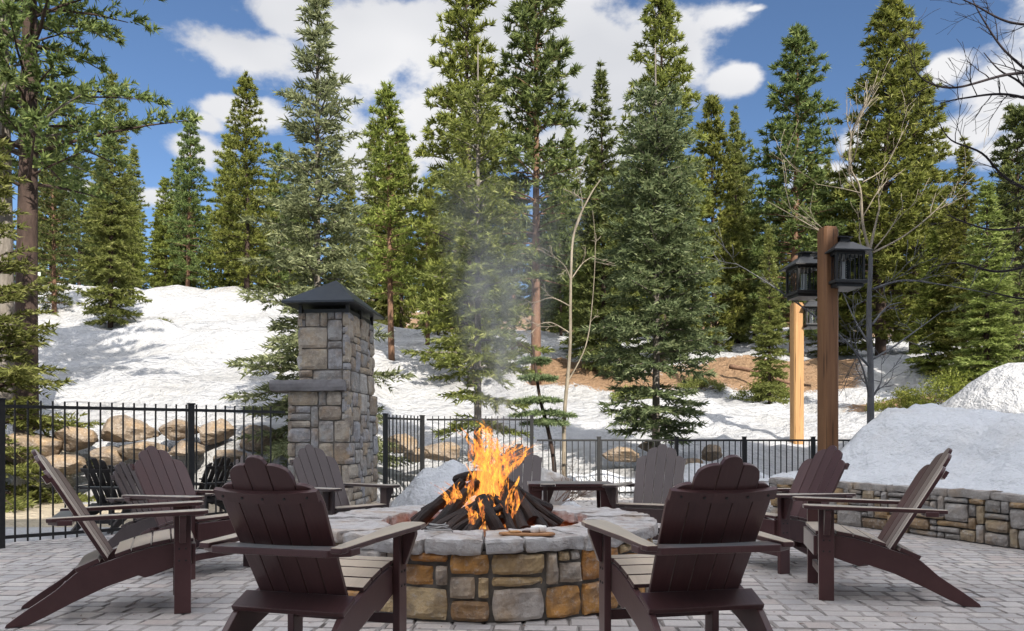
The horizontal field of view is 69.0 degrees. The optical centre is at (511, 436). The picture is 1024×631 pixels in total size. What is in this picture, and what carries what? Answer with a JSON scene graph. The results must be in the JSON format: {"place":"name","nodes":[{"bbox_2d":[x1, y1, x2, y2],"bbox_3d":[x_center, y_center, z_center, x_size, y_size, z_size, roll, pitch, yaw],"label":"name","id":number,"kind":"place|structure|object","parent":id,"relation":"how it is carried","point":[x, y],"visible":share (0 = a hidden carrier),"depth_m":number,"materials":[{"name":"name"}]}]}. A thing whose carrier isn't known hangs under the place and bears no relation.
{"place":"outdoors","nodes":[
{"label":"outdoors","id":0,"kind":"place"},
{"bbox_2d":[0,497,1023,630],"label":"patio paving","id":1,"kind":"structure","parent":0,"point":[992,576],"depth_m":4.84,"materials":[{"name":"stone"}]},
{"bbox_2d":[5,449,208,627],"bbox_3d":[-2.417,0.561,4.533,1.033,0.975,0.776,0,0,-25],"label":"adirondack chair","id":2,"kind":"object","parent":1,"relation":"on","point":[104,564],"visible":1,"depth_m":4.38,"materials":[{"name":"black paint"}]},
{"bbox_2d":[70,458,143,533],"bbox_3d":[-4.533,0.640,8.489,0.652,0.817,0.868,0,0,6],"label":"slatted chair","id":3,"kind":"object","parent":1,"relation":"on","point":[106,484],"visible":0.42,"depth_m":8.27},
{"bbox_2d":[0,398,284,548],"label":"iron fence","id":4,"kind":"object","parent":1,"relation":"on","point":[192,410],"visible":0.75,"depth_m":7.58,"materials":[{"name":"metal"}]},
{"bbox_2d":[106,462,214,548],"bbox_3d":[-3.283,0.640,6.826,0.868,0.817,0.652,0,0,14],"label":"slatted chair","id":5,"kind":"object","parent":1,"relation":"on","point":[122,477],"visible":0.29,"depth_m":6.70,"materials":[{"name":"black paint"}]},
{"bbox_2d":[121,445,249,579],"bbox_3d":[-2.584,0.561,5.913,1.033,0.975,0.776,0,0,26],"label":"adirondack chair","id":6,"kind":"object","parent":1,"relation":"on","point":[162,475],"visible":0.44,"depth_m":5.87,"materials":[{"name":"black paint"}]},
{"bbox_2d":[197,456,233,514],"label":"slatted chair","id":7,"kind":"object","parent":1,"relation":"on","point":[211,480],"visible":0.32,"depth_m":9.07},
{"bbox_2d":[199,455,425,630],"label":"adirondack chair","id":8,"kind":"object","parent":1,"relation":"on","point":[301,564],"visible":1,"depth_m":3.23,"materials":[{"name":"black paint"}]},
{"bbox_2d":[269,280,384,508],"bbox_3d":[-2.354,-0.480,9.607,1.084,3.060,1.404,0,0,6],"label":"outdoor fireplace","id":9,"kind":"object","parent":1,"relation":"on","point":[332,407],"visible":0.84,"depth_m":9.05,"materials":[{"name":"stone"}]},
{"bbox_2d":[290,444,400,514],"bbox_3d":[-1.626,0.561,6.799,1.034,0.975,0.776,0,0,42],"label":"adirondack chair","id":10,"kind":"object","parent":1,"relation":"on","point":[317,468],"visible":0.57,"depth_m":6.93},
{"bbox_2d":[382,413,424,499],"bbox_3d":[-1.740,0.344,12.066,0.074,1.411,1.113,0,0,26],"label":"iron fence","id":11,"kind":"object","parent":1,"relation":"on","point":[386,417],"visible":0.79,"depth_m":11.95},
{"bbox_2d":[389,459,476,506],"bbox_3d":[-0.905,0.718,9.865,1.655,0.824,1.653,0,0,0],"label":"snow pile","id":12,"kind":"object","parent":1,"relation":"on","point":[428,485],"visible":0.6,"depth_m":9.56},
{"bbox_2d":[427,415,533,473],"bbox_3d":[-0.535,0.344,12.575,1.811,1.411,0.074,0,0,2],"label":"iron fence","id":13,"kind":"object","parent":1,"relation":"on","point":[531,419],"visible":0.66,"depth_m":12.56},
{"bbox_2d":[328,503,657,622],"bbox_3d":[-0.178,0.808,5.332,2.407,0.484,2.409,0,0,0],"label":"fire pit","id":14,"kind":"object","parent":1,"relation":"on","point":[481,575],"visible":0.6,"depth_m":4.25,"materials":[{"name":"stone"}]},
{"bbox_2d":[413,478,466,529],"bbox_3d":[-0.536,0.500,5.224,0.543,0.107,0.111,-47,16,-16],"label":"firewood log","id":15,"kind":"object","parent":14,"relation":"in","point":[432,509],"visible":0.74,"depth_m":5.22,"materials":[{"name":"brown wood"}]},
{"bbox_2d":[422,478,481,529],"bbox_3d":[-0.418,0.504,5.125,0.568,0.116,0.112,-41,21,-26],"label":"firewood log","id":16,"kind":"object","parent":14,"relation":"in","point":[455,504],"visible":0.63,"depth_m":5.13,"materials":[{"name":"brown wood"}]},
{"bbox_2d":[452,504,502,530],"bbox_3d":[-0.242,0.554,4.940,0.391,0.081,0.080,-31,10,-18],"label":"firewood log","id":17,"kind":"object","parent":14,"relation":"in","point":[461,525],"visible":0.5,"depth_m":4.91,"materials":[{"name":"brown wood"}]},
{"bbox_2d":[443,424,529,528],"bbox_3d":[-0.122,0.249,5.194,0.779,0.755,0.544,0,0,-29],"label":"fire","id":18,"kind":"object","parent":17,"relation":"on","point":[487,489],"visible":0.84,"depth_m":5.24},
{"bbox_2d":[475,494,504,529],"bbox_3d":[-0.157,0.514,4.959,0.125,0.279,0.116,0,-36,-42],"label":"firewood log","id":19,"kind":"object","parent":14,"relation":"in","point":[492,519],"visible":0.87,"depth_m":4.91,"materials":[{"name":"brown wood"}]},
{"bbox_2d":[509,498,529,528],"bbox_3d":[0.034,0.550,5.075,0.119,0.114,0.318,0,30,-25],"label":"firewood log","id":20,"kind":"object","parent":14,"relation":"in","point":[519,520],"visible":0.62,"depth_m":5.04,"materials":[{"name":"brown wood"}]},
{"bbox_2d":[507,483,548,526],"bbox_3d":[0.103,0.501,5.238,0.098,0.096,0.517,0,30,-34],"label":"firewood log","id":21,"kind":"object","parent":14,"relation":"in","point":[540,520],"visible":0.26,"depth_m":5.10,"materials":[{"name":"brown wood"}]},
{"bbox_2d":[507,481,538,524],"bbox_3d":[0.063,0.460,5.224,0.121,0.105,0.367,0,39,-29],"label":"firewood log","id":22,"kind":"object","parent":21,"relation":"on","point":[528,511],"visible":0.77,"depth_m":5.15,"materials":[{"name":"brown wood"}]},
{"bbox_2d":[518,485,563,525],"bbox_3d":[0.177,0.494,5.450,0.467,0.079,0.085,39,10,12],"label":"firewood log","id":23,"kind":"object","parent":14,"relation":"in","point":[538,506],"visible":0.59,"depth_m":5.41,"materials":[{"name":"brown wood"}]},
{"bbox_2d":[476,444,555,502],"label":"adirondack chair","id":24,"kind":"object","parent":1,"relation":"on","point":[524,470],"visible":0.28,"depth_m":7.58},
{"bbox_2d":[522,468,571,504],"bbox_3d":[0.486,0.760,9.787,0.581,0.724,0.656,0,0,-20],"label":"boulder","id":25,"kind":"object","parent":1,"relation":"on","point":[546,475],"visible":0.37,"depth_m":9.52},
{"bbox_2d":[527,481,613,507],"bbox_3d":[0.550,0.744,7.100,0.800,0.611,0.432,0,0,0],"label":"table","id":26,"kind":"object","parent":1,"relation":"on","point":[535,488],"visible":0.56,"depth_m":6.92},
{"bbox_2d":[602,444,685,539],"bbox_3d":[1.349,0.561,7.045,0.776,0.975,1.034,0,0,22],"label":"adirondack chair","id":27,"kind":"object","parent":1,"relation":"on","point":[663,475],"visible":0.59,"depth_m":7.22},
{"bbox_2d":[581,454,793,630],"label":"adirondack chair","id":28,"kind":"object","parent":1,"relation":"on","point":[694,560],"visible":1,"depth_m":3.28,"materials":[{"name":"black paint"}]},
{"bbox_2d":[537,436,850,495],"bbox_3d":[3.510,0.524,12.725,6.190,1.051,0.074,0,0,-3],"label":"iron fence","id":29,"kind":"object","parent":1,"relation":"on","point":[676,440],"visible":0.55,"depth_m":12.66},
{"bbox_2d":[759,445,867,573],"bbox_3d":[2.315,0.561,6.109,1.034,0.975,0.776,0,0,-22],"label":"adirondack chair","id":30,"kind":"object","parent":1,"relation":"on","point":[820,473],"visible":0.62,"depth_m":6.02,"materials":[{"name":"black paint"}]},
{"bbox_2d":[817,226,837,451],"bbox_3d":[4.450,-0.945,10.500,0.225,3.990,0.225,0,0,-8],"label":"timber post","id":31,"kind":"object","parent":1,"relation":"on","point":[827,362],"visible":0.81,"depth_m":10.39,"materials":[{"name":"wood"}]},
{"bbox_2d":[780,251,816,300],"bbox_3d":[4.290,-2.373,10.950,0.496,0.688,0.496,0,0,-6],"label":"lantern","id":32,"kind":"object","parent":31,"relation":"hanging from","point":[801,276],"visible":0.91,"depth_m":10.80,"materials":[{"name":"black paint"}]},
{"bbox_2d":[813,236,872,291],"bbox_3d":[4.635,-2.437,10.450,0.558,0.743,0.558,0,0,-6],"label":"lantern","id":33,"kind":"object","parent":31,"relation":"attached to","point":[845,253],"visible":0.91,"depth_m":10.27,"materials":[{"name":"black paint"}]},
{"bbox_2d":[792,448,980,606],"bbox_3d":[2.449,0.561,4.964,1.033,0.975,0.776,0,0,15],"label":"adirondack chair","id":34,"kind":"object","parent":1,"relation":"on","point":[827,540],"visible":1,"depth_m":4.76,"materials":[{"name":"black paint"}]},
{"bbox_2d":[768,477,1023,548],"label":"planter wall","id":35,"kind":"structure","parent":1,"relation":"on","point":[993,517],"depth_m":7.56,"materials":[{"name":"stone"}]},
{"bbox_2d":[5,283,1023,542],"bbox_3d":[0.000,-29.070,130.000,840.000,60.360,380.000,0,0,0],"label":"ground","id":36,"kind":"structure","parent":0,"point":[151,359],"depth_m":23.16,"materials":[{"name":"snow"}]},
{"bbox_2d":[0,136,104,512],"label":"fir tree","id":37,"kind":"object","parent":36,"relation":"on","point":[19,376],"visible":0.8,"depth_m":12.04,"materials":[{"name":"green plant"}]},
{"bbox_2d":[29,454,87,474],"bbox_3d":[-7.476,0.463,12.274,0.885,0.341,0.730,0,0,11],"label":"boulder","id":38,"kind":"object","parent":36,"relation":"on","point":[70,463],"visible":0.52,"depth_m":12.10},
{"bbox_2d":[5,432,63,463],"bbox_3d":[-7.889,0.189,12.156,1.000,0.537,0.798,0,0,-36],"label":"boulder","id":39,"kind":"object","parent":38,"relation":"on","point":[34,441],"visible":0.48,"depth_m":11.96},
{"bbox_2d":[54,426,98,451],"bbox_3d":[-7.332,0.039,12.529,0.643,0.454,0.885,0,0,-36],"label":"boulder","id":40,"kind":"object","parent":38,"relation":"on","point":[71,438],"visible":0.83,"depth_m":12.26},
{"bbox_2d":[38,128,88,312],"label":"pine tree","id":41,"kind":"object","parent":36,"relation":"on","point":[51,226],"visible":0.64,"depth_m":32.90,"materials":[{"name":"green plant"}]},
{"bbox_2d":[0,0,140,418],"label":"pine tree","id":42,"kind":"object","parent":36,"relation":"on","point":[14,79],"visible":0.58,"depth_m":14.51,"materials":[{"name":"green plant"}]},
{"bbox_2d":[48,150,100,285],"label":"pine tree","id":43,"kind":"object","parent":36,"relation":"on","point":[76,206],"visible":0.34,"depth_m":44.83,"materials":[{"name":"green plant"}]},
{"bbox_2d":[0,0,203,432],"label":"pine tree","id":44,"kind":"object","parent":36,"relation":"on","point":[30,158],"visible":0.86,"depth_m":14.12,"materials":[{"name":"green plant"}]},
{"bbox_2d":[63,68,152,327],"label":"fir tree","id":45,"kind":"object","parent":36,"relation":"on","point":[112,256],"visible":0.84,"depth_m":29.76,"materials":[{"name":"green plant"}]},
{"bbox_2d":[90,446,128,465],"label":"boulder","id":46,"kind":"object","parent":36,"relation":"on","point":[106,454],"visible":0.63,"depth_m":12.34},
{"bbox_2d":[119,201,146,287],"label":"pine tree","id":47,"kind":"object","parent":36,"relation":"on","point":[137,257],"visible":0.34,"depth_m":46.48,"materials":[{"name":"green plant"}]},
{"bbox_2d":[119,169,147,285],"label":"pine tree","id":48,"kind":"object","parent":36,"relation":"on","point":[134,198],"visible":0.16,"depth_m":48.90,"materials":[{"name":"green plant"}]},
{"bbox_2d":[121,143,153,289],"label":"fir tree","id":49,"kind":"object","parent":36,"relation":"on","point":[132,154],"visible":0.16,"depth_m":63.38,"materials":[{"name":"green plant"}]},
{"bbox_2d":[117,441,168,459],"bbox_3d":[-6.324,0.241,12.567,0.746,0.325,0.772,0,0,0],"label":"boulder","id":50,"kind":"object","parent":36,"relation":"on","point":[128,449],"visible":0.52,"depth_m":12.35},
{"bbox_2d":[101,415,160,442],"bbox_3d":[-6.584,-0.134,12.756,0.914,0.482,0.754,0,0,0],"label":"boulder","id":51,"kind":"object","parent":50,"relation":"on","point":[128,430],"visible":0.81,"depth_m":12.55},
{"bbox_2d":[144,212,169,288],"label":"pine tree","id":52,"kind":"object","parent":36,"relation":"on","point":[156,274],"visible":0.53,"depth_m":46.83,"materials":[{"name":"green plant"}]},
{"bbox_2d":[142,176,185,286],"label":"pine tree","id":53,"kind":"object","parent":36,"relation":"on","point":[166,186],"visible":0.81,"depth_m":46.65,"materials":[{"name":"green plant"}]},
{"bbox_2d":[164,157,197,285],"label":"pine tree","id":54,"kind":"object","parent":36,"relation":"on","point":[175,180],"visible":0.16,"depth_m":49.08,"materials":[{"name":"green plant"}]},
{"bbox_2d":[159,109,213,286],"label":"pine tree","id":55,"kind":"object","parent":36,"relation":"on","point":[185,200],"visible":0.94,"depth_m":42.87,"materials":[{"name":"green plant"}]},
{"bbox_2d":[169,440,204,455],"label":"boulder","id":56,"kind":"object","parent":36,"relation":"on","point":[181,448],"visible":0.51,"depth_m":12.58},
{"bbox_2d":[158,419,199,440],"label":"boulder","id":57,"kind":"object","parent":56,"relation":"on","point":[171,430],"visible":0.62,"depth_m":12.77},
{"bbox_2d":[198,418,233,444],"bbox_3d":[-5.208,-0.088,13.172,0.647,0.472,0.762,0,0,0],"label":"boulder","id":58,"kind":"object","parent":56,"relation":"on","point":[220,431],"visible":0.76,"depth_m":12.98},
{"bbox_2d":[181,199,208,287],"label":"pine tree","id":59,"kind":"object","parent":36,"relation":"on","point":[193,283],"visible":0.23,"depth_m":48.80,"materials":[{"name":"green plant"}]},
{"bbox_2d":[197,204,223,289],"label":"pine tree","id":60,"kind":"object","parent":36,"relation":"on","point":[213,259],"visible":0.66,"depth_m":46.35,"materials":[{"name":"green plant"}]},
{"bbox_2d":[211,187,243,286],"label":"pine tree","id":61,"kind":"object","parent":36,"relation":"on","point":[225,282],"visible":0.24,"depth_m":47.80,"materials":[{"name":"green plant"}]},
{"bbox_2d":[206,132,250,287],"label":"pine tree","id":62,"kind":"object","parent":36,"relation":"on","point":[224,166],"visible":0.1,"depth_m":58.41,"materials":[{"name":"green plant"}]},
{"bbox_2d":[208,70,280,289],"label":"pine tree","id":63,"kind":"object","parent":36,"relation":"on","point":[243,172],"visible":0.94,"depth_m":41.69,"materials":[{"name":"green plant"}]},
{"bbox_2d":[239,425,283,451],"bbox_3d":[-4.462,0.057,13.345,0.756,0.538,0.755,0,0,0],"label":"boulder","id":64,"kind":"object","parent":36,"relation":"on","point":[257,446],"visible":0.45,"depth_m":13.09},
{"bbox_2d":[258,142,295,289],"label":"pine tree","id":65,"kind":"object","parent":36,"relation":"on","point":[277,147],"visible":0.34,"depth_m":44.93,"materials":[{"name":"green plant"}]},
{"bbox_2d":[219,0,418,473],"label":"fir tree","id":66,"kind":"object","parent":36,"relation":"on","point":[306,254],"visible":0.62,"depth_m":13.11,"materials":[{"name":"green plant"}]},
{"bbox_2d":[339,172,362,299],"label":"pine tree","id":67,"kind":"object","parent":36,"relation":"on","point":[351,196],"visible":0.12,"depth_m":74.72,"materials":[{"name":"green plant"}]},
{"bbox_2d":[350,204,379,308],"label":"pine tree","id":68,"kind":"object","parent":36,"relation":"on","point":[371,304],"visible":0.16,"depth_m":45.91,"materials":[{"name":"green plant"}]},
{"bbox_2d":[352,120,407,327],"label":"fir tree","id":69,"kind":"object","parent":36,"relation":"on","point":[379,231],"visible":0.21,"depth_m":51.05,"materials":[{"name":"green plant"}]},
{"bbox_2d":[343,79,427,360],"bbox_3d":[-5.697,-9.830,34.057,3.740,12.826,4.082,0,0,10],"label":"pine tree","id":70,"kind":"object","parent":36,"relation":"on","point":[385,94],"visible":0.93,"depth_m":33.69,"materials":[{"name":"green plant"}]},
{"bbox_2d":[377,125,425,328],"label":"pine tree","id":71,"kind":"object","parent":36,"relation":"on","point":[399,319],"visible":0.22,"depth_m":50.89,"materials":[{"name":"green plant"}]},
{"bbox_2d":[395,184,451,344],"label":"pine tree","id":72,"kind":"object","parent":36,"relation":"on","point":[428,194],"visible":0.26,"depth_m":39.85,"materials":[{"name":"green plant"}]},
{"bbox_2d":[425,442,460,460],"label":"boulder","id":73,"kind":"object","parent":36,"relation":"on","point":[441,451],"visible":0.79,"depth_m":13.73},
{"bbox_2d":[399,0,538,386],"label":"pine tree","id":74,"kind":"object","parent":36,"relation":"on","point":[454,16],"visible":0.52,"depth_m":30.57,"materials":[{"name":"green plant"}]},
{"bbox_2d":[399,45,554,462],"bbox_3d":[-0.532,-3.628,14.966,2.807,8.540,2.982,0,0,15],"label":"fir tree","id":75,"kind":"object","parent":36,"relation":"on","point":[487,245],"visible":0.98,"depth_m":14.77,"materials":[{"name":"green plant"}]},
{"bbox_2d":[491,177,547,353],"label":"pine tree","id":76,"kind":"object","parent":36,"relation":"on","point":[519,299],"visible":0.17,"depth_m":37.70,"materials":[{"name":"green plant"}]},
{"bbox_2d":[464,0,613,384],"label":"pine tree","id":77,"kind":"object","parent":36,"relation":"on","point":[539,98],"visible":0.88,"depth_m":30.37,"materials":[{"name":"green plant"}]},
{"bbox_2d":[507,342,578,472],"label":"young tree","id":78,"kind":"object","parent":36,"relation":"on","point":[542,400],"visible":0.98,"depth_m":12.79,"materials":[{"name":"green plant"}]},
{"bbox_2d":[540,187,577,335],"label":"pine tree","id":79,"kind":"object","parent":36,"relation":"on","point":[559,295],"visible":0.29,"depth_m":43.71,"materials":[{"name":"green plant"}]},
{"bbox_2d":[542,126,584,332],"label":"fir tree","id":80,"kind":"object","parent":36,"relation":"on","point":[568,131],"visible":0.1,"depth_m":46.04,"materials":[{"name":"green plant"}]},
{"bbox_2d":[517,155,614,476],"bbox_3d":[1.021,-1.874,13.171,1.810,6.010,0.760,0,0,-36],"label":"bare tree","id":81,"kind":"object","parent":36,"relation":"on","point":[563,467],"visible":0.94,"depth_m":13.18,"materials":[{"name":"beige plant"}]},
{"bbox_2d":[556,192,607,352],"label":"fir tree","id":82,"kind":"object","parent":36,"relation":"on","point":[575,295],"visible":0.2,"depth_m":34.77,"materials":[{"name":"green plant"}]},
{"bbox_2d":[559,60,640,375],"bbox_3d":[3.774,-9.302,31.981,3.720,13.604,3.610,0,0,15],"label":"fir tree","id":83,"kind":"object","parent":36,"relation":"on","point":[587,233],"visible":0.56,"depth_m":31.68,"materials":[{"name":"green plant"}]},
{"bbox_2d":[567,470,634,491],"bbox_3d":[1.451,0.865,13.586,2.786,0.529,1.028,0,0,0],"label":"snow pile","id":84,"kind":"object","parent":36,"relation":"on","point":[610,475],"visible":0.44,"depth_m":13.45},
{"bbox_2d":[602,447,638,462],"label":"boulder","id":85,"kind":"object","parent":36,"relation":"on","point":[622,454],"visible":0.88,"depth_m":14.22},
{"bbox_2d":[575,44,732,469],"bbox_3d":[2.731,-3.474,14.657,3.099,8.426,2.934,0,0,0],"label":"spruce tree","id":86,"kind":"object","parent":36,"relation":"on","point":[644,222],"visible":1,"depth_m":14.26,"materials":[{"name":"green plant"}]},
{"bbox_2d":[610,0,723,364],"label":"pine tree","id":87,"kind":"object","parent":36,"relation":"on","point":[667,72],"visible":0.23,"depth_m":32.54,"materials":[{"name":"green plant"}]},
{"bbox_2d":[674,376,727,393],"bbox_3d":[7.575,-2.097,30.064,2.153,0.949,1.750,0,0,0],"label":"shrub","id":88,"kind":"object","parent":36,"relation":"on","point":[702,383],"visible":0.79,"depth_m":29.64,"materials":[{"name":"green plant"}]},
{"bbox_2d":[684,93,755,353],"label":"pine tree","id":89,"kind":"object","parent":36,"relation":"on","point":[711,149],"visible":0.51,"depth_m":37.69,"materials":[{"name":"green plant"}]},
{"bbox_2d":[717,103,763,343],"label":"fir tree","id":90,"kind":"object","parent":36,"relation":"on","point":[744,322],"visible":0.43,"depth_m":41.70,"materials":[{"name":"green plant"}]},
{"bbox_2d":[714,132,776,325],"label":"pine tree","id":91,"kind":"object","parent":36,"relation":"on","point":[750,183],"visible":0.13,"depth_m":48.58,"materials":[{"name":"green plant"}]},
{"bbox_2d":[742,208,771,335],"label":"pine tree","id":92,"kind":"object","parent":36,"relation":"on","point":[756,230],"visible":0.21,"depth_m":43.67,"materials":[{"name":"green plant"}]},
{"bbox_2d":[726,377,789,401],"bbox_3d":[9.431,-1.759,28.452,2.615,1.204,1.966,0,0,0],"label":"shrub","id":93,"kind":"object","parent":36,"relation":"on","point":[740,393],"visible":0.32,"depth_m":28.43,"materials":[{"name":"green plant"}]},
{"bbox_2d":[743,223,789,404],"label":"fir tree","id":94,"kind":"object","parent":36,"relation":"on","point":[765,389],"visible":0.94,"depth_m":26.91,"materials":[{"name":"green plant"}]},
{"bbox_2d":[732,21,860,355],"bbox_3d":[13.784,-11.788,35.898,5.756,16.141,5.990,0,1,-27],"label":"pine tree","id":95,"kind":"object","parent":36,"relation":"on","point":[798,79],"visible":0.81,"depth_m":35.45,"materials":[{"name":"green plant"}]},
{"bbox_2d":[790,302,803,443],"bbox_3d":[6.880,-1.385,18.000,0.260,3.667,0.260,0,0,-8],"label":"timber post","id":96,"kind":"object","parent":36,"relation":"on","point":[796,371],"visible":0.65,"depth_m":17.88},
{"bbox_2d":[803,298,816,329],"bbox_3d":[7.221,-2.983,18.000,0.558,0.743,0.558,0,0,-4],"label":"lantern","id":97,"kind":"object","parent":96,"relation":"attached to","point":[811,306],"visible":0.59,"depth_m":17.82,"materials":[{"name":"black paint"}]},
{"bbox_2d":[805,186,874,356],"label":"fir tree","id":98,"kind":"object","parent":36,"relation":"on","point":[840,345],"visible":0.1,"depth_m":36.72,"materials":[{"name":"green plant"}]},
{"bbox_2d":[703,58,1014,423],"bbox_3d":[5.357,-2.398,11.712,5.448,7.088,2.075,0,0,-13],"label":"bare tree","id":99,"kind":"object","parent":36,"relation":"on","point":[869,380],"visible":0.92,"depth_m":11.96,"materials":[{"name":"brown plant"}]},
{"bbox_2d":[809,0,967,355],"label":"pine tree","id":100,"kind":"object","parent":36,"relation":"on","point":[869,153],"visible":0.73,"depth_m":34.20,"materials":[{"name":"green plant"}]},
{"bbox_2d":[759,403,1023,494],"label":"snow bank","id":101,"kind":"structure","parent":36,"relation":"on","point":[896,446],"depth_m":8.85,"materials":[{"name":"snow"}]},
{"bbox_2d":[864,383,940,411],"bbox_3d":[12.656,-1.107,23.969,2.630,1.255,2.205,0,0,0],"label":"shrub","id":102,"kind":"object","parent":36,"relation":"on","point":[899,394],"visible":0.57,"depth_m":23.66,"materials":[{"name":"green plant"}]},
{"bbox_2d":[859,43,970,351],"bbox_3d":[19.542,-11.438,35.769,5.510,15.254,5.372,0,0,-7],"label":"pine tree","id":103,"kind":"object","parent":36,"relation":"on","point":[936,156],"visible":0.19,"depth_m":35.26,"materials":[{"name":"green plant"}]},
{"bbox_2d":[902,226,958,377],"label":"fir tree","id":104,"kind":"object","parent":36,"relation":"on","point":[920,361],"visible":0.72,"depth_m":30.80,"materials":[{"name":"green plant"}]},
{"bbox_2d":[900,366,980,408],"bbox_3d":[13.189,-1.338,22.511,2.446,1.743,2.469,0,0,-22],"label":"shrub","id":105,"kind":"object","parent":36,"relation":"on","point":[953,381],"visible":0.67,"depth_m":22.36,"materials":[{"name":"green plant"}]},
{"bbox_2d":[873,0,1023,314],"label":"bare tree","id":106,"kind":"object","parent":36,"relation":"on","point":[1006,94],"visible":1,"depth_m":6.88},
{"bbox_2d":[919,134,1005,385],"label":"fir tree","id":107,"kind":"object","parent":36,"relation":"on","point":[959,170],"visible":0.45,"depth_m":30.04,"materials":[{"name":"green plant"}]},
{"bbox_2d":[938,180,1023,397],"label":"fir tree","id":108,"kind":"object","parent":36,"relation":"on","point":[994,328],"visible":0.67,"depth_m":22.71,"materials":[{"name":"green plant"}]},
{"bbox_2d":[946,102,1023,367],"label":"pine tree","id":109,"kind":"object","parent":36,"relation":"on","point":[1013,118],"visible":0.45,"depth_m":25.95,"materials":[{"name":"green plant"}]},
{"bbox_2d":[9,0,1023,297],"label":"sky","id":110,"kind":"structure","parent":0,"point":[201,50],"materials":[{"name":"blue"}]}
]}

